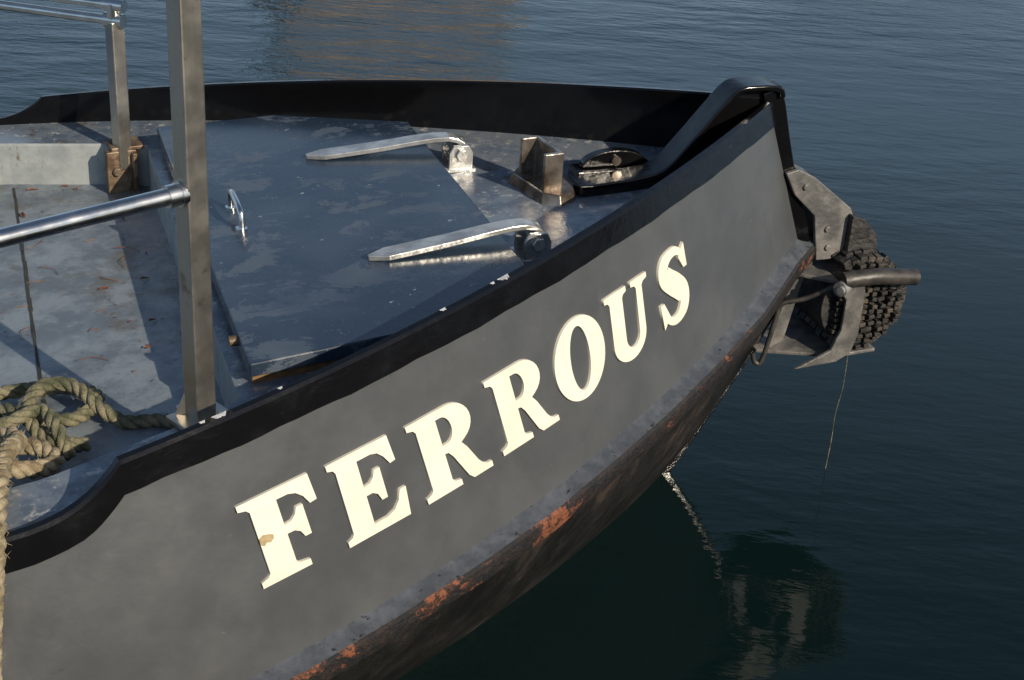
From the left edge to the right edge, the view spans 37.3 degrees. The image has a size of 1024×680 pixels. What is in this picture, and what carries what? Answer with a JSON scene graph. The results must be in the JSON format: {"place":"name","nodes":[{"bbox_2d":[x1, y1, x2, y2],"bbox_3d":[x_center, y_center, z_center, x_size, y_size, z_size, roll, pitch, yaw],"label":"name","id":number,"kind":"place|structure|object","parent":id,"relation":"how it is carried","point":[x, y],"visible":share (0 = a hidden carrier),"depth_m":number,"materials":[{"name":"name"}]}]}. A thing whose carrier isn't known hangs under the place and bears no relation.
{"place":"outdoors","nodes":[
{"label":"outdoors","id":0,"kind":"place"},
{"bbox_2d":[0,0,1023,679],"bbox_3d":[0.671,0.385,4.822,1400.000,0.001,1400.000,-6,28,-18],"label":"water","id":1,"kind":"structure","parent":0,"point":[750,536],"depth_m":5.45,"materials":[{"name":"blue liquid"}]},
{"bbox_2d":[0,76,814,679],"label":"tugboat","id":2,"kind":"object","parent":1,"relation":"on","point":[134,554],"visible":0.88,"depth_m":3.58,"materials":[{"name":"grey paint"}]},
{"bbox_2d":[0,0,143,194],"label":"handrail","id":3,"kind":"object","parent":2,"relation":"on","point":[121,160],"visible":1,"depth_m":4.45,"materials":[{"name":"silver metal"}]},
{"bbox_2d":[0,373,174,679],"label":"mooring rope","id":4,"kind":"object","parent":2,"relation":"attached to","point":[55,448],"visible":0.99,"depth_m":3.25,"materials":[{"name":"beige fabric"}]},
{"bbox_2d":[0,184,180,371],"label":"fallen leaves","id":5,"kind":"object","parent":2,"relation":"on","point":[23,214],"visible":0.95,"depth_m":4.05,"materials":[{"name":"plant"}]},
{"bbox_2d":[0,0,227,429],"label":"handrail","id":6,"kind":"object","parent":2,"relation":"on","point":[184,193],"visible":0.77,"depth_m":2.89,"materials":[{"name":"silver metal"}]},
{"bbox_2d":[157,115,551,383],"bbox_3d":[-0.426,-0.347,4.017,0.858,0.160,1.554,-6,28,-18],"label":"deck hatch","id":7,"kind":"object","parent":2,"relation":"on","point":[332,240],"visible":0.97,"depth_m":3.81,"materials":[{"name":"paint"}]},
{"bbox_2d":[234,241,688,588],"bbox_3d":[-0.023,0.137,3.463,0.112,0.365,1.439,25,34,36],"label":"ship name lettering","id":8,"kind":"object","parent":2,"relation":"attached to","point":[272,529],"visible":1,"depth_m":3.34,"materials":[{"name":"beige paint"}]},
{"bbox_2d":[508,135,575,206],"bbox_3d":[0.100,-0.477,4.210,0.143,0.142,0.269,-12,31,-27],"label":"bollard","id":9,"kind":"object","parent":2,"relation":"on","point":[536,175],"visible":0.99,"depth_m":4.18,"materials":[{"name":"metal"}]},
{"bbox_2d":[750,164,920,468],"bbox_3d":[0.926,-0.047,4.660,0.498,1.044,0.388,-6,28,-18],"label":"anchor","id":10,"kind":"object","parent":2,"relation":"attached to","point":[845,296],"visible":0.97,"depth_m":4.53,"materials":[{"name":"grey paint"}]}
]}

